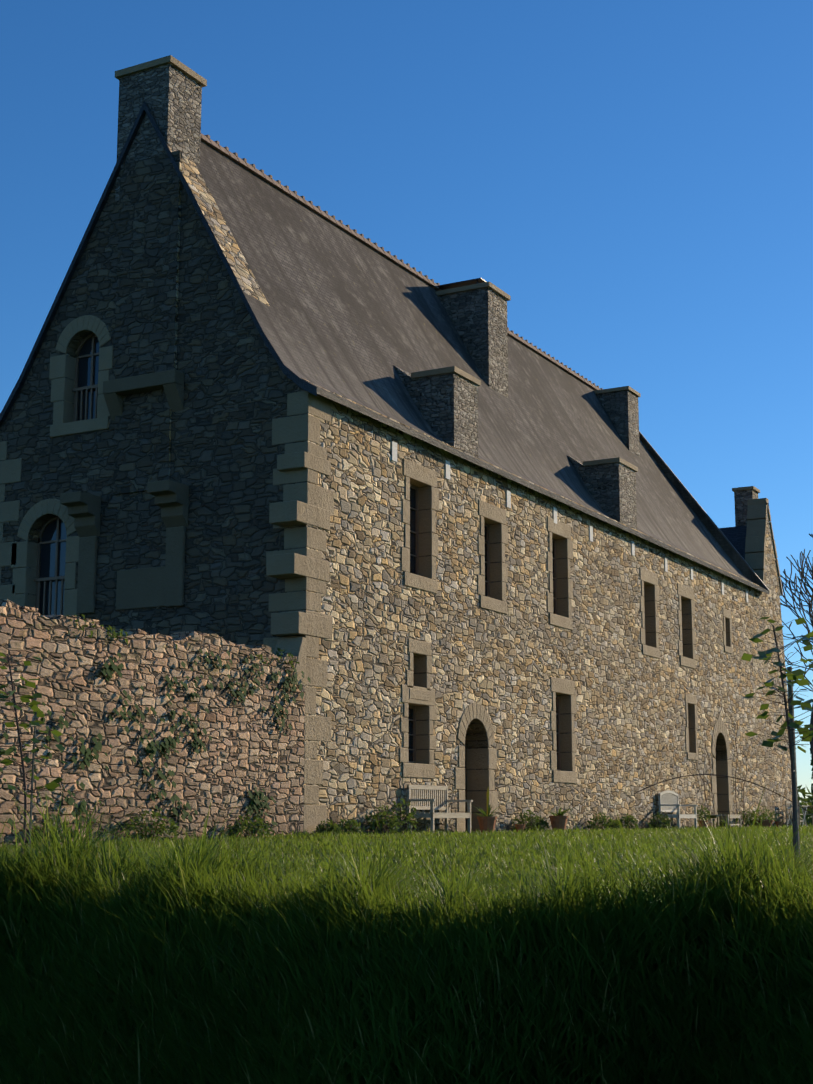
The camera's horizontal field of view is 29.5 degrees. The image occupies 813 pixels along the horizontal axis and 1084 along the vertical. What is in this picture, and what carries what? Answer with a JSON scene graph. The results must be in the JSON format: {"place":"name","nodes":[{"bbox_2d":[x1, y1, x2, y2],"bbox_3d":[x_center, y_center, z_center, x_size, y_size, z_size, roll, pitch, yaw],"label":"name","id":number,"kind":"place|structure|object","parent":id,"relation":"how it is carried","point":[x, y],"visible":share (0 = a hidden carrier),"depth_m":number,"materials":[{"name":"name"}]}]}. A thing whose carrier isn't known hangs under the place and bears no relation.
{"place":"outdoors","nodes":[
{"label":"outdoors","id":0,"kind":"place"},
{"bbox_2d":[112,150,181,494],"bbox_3d":[-4.943,-4.186,29.337,1.440,6.580,0.070,-6,-11,28],"label":"chimney breast","id":1,"kind":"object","parent":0,"point":[146,314],"depth_m":29.32,"materials":[{"name":"grey stone"}]},
{"bbox_2d":[0,146,332,834],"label":"gable wall","id":2,"kind":"structure","parent":0,"point":[239,385],"depth_m":28.48,"materials":[{"name":"grey stone"}]},
{"bbox_2d":[60,369,188,613],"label":"fireplace trim","id":3,"kind":"structure","parent":2,"relation":"attached to","point":[162,586],"depth_m":28.57,"materials":[{"name":"beige stone"}]},
{"bbox_2d":[0,0,812,817],"label":"sky","id":4,"kind":"structure","parent":0,"point":[635,176],"materials":[{"name":"blue"}]},
{"bbox_2d":[0,767,812,1083],"bbox_3d":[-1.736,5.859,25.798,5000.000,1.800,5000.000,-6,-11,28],"label":"lawn","id":5,"kind":"structure","parent":0,"point":[433,887],"depth_m":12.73,"materials":[{"name":"green plant"}]},
{"bbox_2d":[0,652,69,855],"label":"tree sapling","id":6,"kind":"object","parent":5,"relation":"on","point":[53,784],"visible":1,"depth_m":13.38,"materials":[{"name":"green plant"}]},
{"bbox_2d":[0,606,304,846],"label":"garden wall","id":7,"kind":"structure","parent":5,"relation":"on","point":[250,746],"depth_m":22.54,"materials":[{"name":"stone"}]},
{"bbox_2d":[0,599,290,657],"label":"garden wall copestones","id":8,"kind":"object","parent":7,"relation":"on","point":[7,603],"depth_m":22.73,"materials":[{"name":"stone"}]},
{"bbox_2d":[0,615,771,843],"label":"shrubs","id":9,"kind":"object","parent":5,"relation":"on","point":[393,820],"visible":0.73,"depth_m":23.88,"materials":[{"name":"green plant"}]},
{"bbox_2d":[407,785,472,833],"bbox_3d":[0.646,5.136,29.581,0.590,0.950,1.620,-6,-11,28],"label":"teak bench","id":10,"kind":"object","parent":5,"relation":"on","point":[431,798],"visible":0.92,"depth_m":29.62,"materials":[{"name":"grey wood"}]},
{"bbox_2d":[474,804,505,832],"bbox_3d":[1.626,5.549,30.947,1.031,0.615,0.915,4,-11,-21],"label":"terracotta pot","id":11,"kind":"object","parent":5,"relation":"on","point":[487,823],"visible":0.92,"depth_m":30.74,"materials":[{"name":"brown ceramic"}]},
{"bbox_2d":[487,787,488,815],"bbox_3d":[1.629,5.202,30.889,0.056,0.622,0.086,1,-10,-3],"label":"pot plant flower","id":12,"kind":"object","parent":11,"relation":"on","point":[487,799],"visible":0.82,"depth_m":30.88,"materials":[{"name":"green plant"}]},
{"bbox_2d":[515,824,524,831],"bbox_3d":[2.400,6.066,32.666,0.221,0.200,0.227,-6,-11,28],"label":"terracotta pot","id":13,"kind":"object","parent":5,"relation":"on","point":[519,826],"visible":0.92,"depth_m":32.59,"materials":[{"name":"brown ceramic"}]},
{"bbox_2d":[541,805,575,829],"bbox_3d":[3.359,6.080,33.986,1.013,0.637,0.944,-6,-11,28],"label":"terracotta pot","id":14,"kind":"object","parent":5,"relation":"on","point":[558,820],"visible":0.94,"depth_m":33.84,"materials":[{"name":"brown ceramic"}]},
{"bbox_2d":[330,392,788,834],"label":"front wall","id":15,"kind":"structure","parent":5,"relation":"on","point":[629,716],"depth_m":34.63,"materials":[{"name":"stone"}]},
{"bbox_2d":[34,334,682,830],"bbox_3d":[3.112,2.114,37.391,5.198,9.840,25.066,-9,-14,42],"label":"window glass","id":16,"kind":"object","parent":15,"relation":"in","point":[50,580],"visible":0.12,"depth_m":30.22,"materials":[{"name":"black glass"}]},
{"bbox_2d":[0,315,733,835],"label":"stone trim","id":17,"kind":"structure","parent":15,"relation":"attached to","point":[296,565],"depth_m":30.10,"materials":[{"name":"beige stone"}]},
{"bbox_2d":[391,441,747,602],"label":"brackets","id":18,"kind":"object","parent":15,"relation":"attached to","point":[447,466],"depth_m":36.58,"materials":[{"name":"grey stone"}]},
{"bbox_2d":[745,498,782,595],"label":"gable wall","id":19,"kind":"structure","parent":15,"relation":"on","point":[755,542],"depth_m":52.77,"materials":[{"name":"grey stone"}]},
{"bbox_2d":[658,790,697,827],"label":"white bench","id":20,"kind":"object","parent":5,"relation":"on","point":[668,801],"visible":0.96,"depth_m":41.47,"materials":[{"name":"paint"}]},
{"bbox_2d":[697,805,710,827],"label":"terracotta pot","id":21,"kind":"object","parent":5,"relation":"on","point":[700,812],"visible":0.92,"depth_m":42.70,"materials":[{"name":"plant"}]},
{"bbox_2d":[705,815,740,827],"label":"garden table","id":22,"kind":"object","parent":5,"relation":"on","point":[731,816],"visible":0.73,"depth_m":43.72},
{"bbox_2d":[634,772,811,813],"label":"bramble cane","id":23,"kind":"object","parent":5,"relation":"on","point":[719,775],"visible":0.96,"depth_m":13.09,"materials":[{"name":"brown plant"}]},
{"bbox_2d":[695,714,752,826],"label":"climbing rose stems","id":24,"kind":"object","parent":5,"relation":"on","point":[733,781],"visible":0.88,"depth_m":47.01,"materials":[{"name":"brown plant"}]},
{"bbox_2d":[748,806,779,826],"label":"potted plant","id":25,"kind":"object","parent":5,"relation":"on","point":[765,823],"visible":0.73,"depth_m":47.25,"materials":[{"name":"plant"}]},
{"bbox_2d":[741,617,812,858],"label":"tree sapling","id":26,"kind":"object","parent":5,"relation":"on","point":[791,724],"visible":0.98,"depth_m":13.06,"materials":[{"name":"green plant"}]},
{"bbox_2d":[775,821,782,826],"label":"terracotta pot","id":27,"kind":"object","parent":5,"relation":"on","point":[778,823],"visible":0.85,"depth_m":49.30,"materials":[{"name":"brown ceramic"}]},
{"bbox_2d":[780,605,792,825],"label":"wall","id":28,"kind":"structure","parent":5,"relation":"on","point":[788,761],"depth_m":52.95,"materials":[{"name":"beige stone"}]},
{"bbox_2d":[0,101,769,593],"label":"roof slate","id":29,"kind":"object","parent":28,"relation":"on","point":[346,315],"visible":0.4,"depth_m":34.89,"materials":[{"name":"grey stone"}]},
{"bbox_2d":[201,133,602,389],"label":"roof ridge tiles","id":30,"kind":"object","parent":29,"relation":"on","point":[224,151],"visible":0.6,"depth_m":36.68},
{"bbox_2d":[115,63,757,529],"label":"chimney stacks","id":31,"kind":"object","parent":29,"relation":"on","point":[447,403],"visible":0.67,"depth_m":33.02,"materials":[{"name":"grey stone"}]},
{"bbox_2d":[115,55,759,492],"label":"chimney caps","id":32,"kind":"object","parent":31,"relation":"on","point":[185,69],"visible":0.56,"depth_m":32.93,"materials":[{"name":"beige stone"}]},
{"bbox_2d":[437,278,486,289],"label":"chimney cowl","id":33,"kind":"object","parent":32,"relation":"on","point":[461,283],"visible":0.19,"depth_m":40.23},
{"bbox_2d":[639,431,768,590],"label":"verge","id":34,"kind":"structure","parent":29,"relation":"on","point":[705,513],"depth_m":51.59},
{"bbox_2d":[785,801,804,826],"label":"wooden chair","id":35,"kind":"object","parent":5,"relation":"on","point":[790,802],"visible":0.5,"depth_m":51.35,"materials":[{"name":"grey wood"}]},
{"bbox_2d":[780,533,812,800],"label":"bare tree","id":36,"kind":"object","parent":5,"relation":"on","point":[807,592],"visible":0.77,"depth_m":65.58,"materials":[{"name":"brown plant"}]},
{"bbox_2d":[797,785,812,824],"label":"hedge shrubs","id":37,"kind":"object","parent":5,"relation":"on","point":[806,802],"visible":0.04,"depth_m":56.91,"materials":[{"name":"green plant"}]},
{"bbox_2d":[803,806,812,825],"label":"garden table","id":38,"kind":"object","parent":5,"relation":"on","point":[808,807],"visible":0.65,"depth_m":53.22,"materials":[{"name":"grey wood"}]},
{"bbox_2d":[764,510,781,595],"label":"gablet wall","id":39,"kind":"structure","parent":0,"point":[771,581],"depth_m":53.05,"materials":[{"name":"stone"}]},
{"bbox_2d":[785,805,807,826],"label":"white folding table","id":40,"kind":"object","parent":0,"point":[802,812],"visible":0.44,"depth_m":50.31,"materials":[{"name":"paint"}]},
{"bbox_2d":[798,801,812,825],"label":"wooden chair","id":41,"kind":"object","parent":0,"point":[806,814],"visible":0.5,"depth_m":51.86,"materials":[{"name":"grey wood"}]}
]}

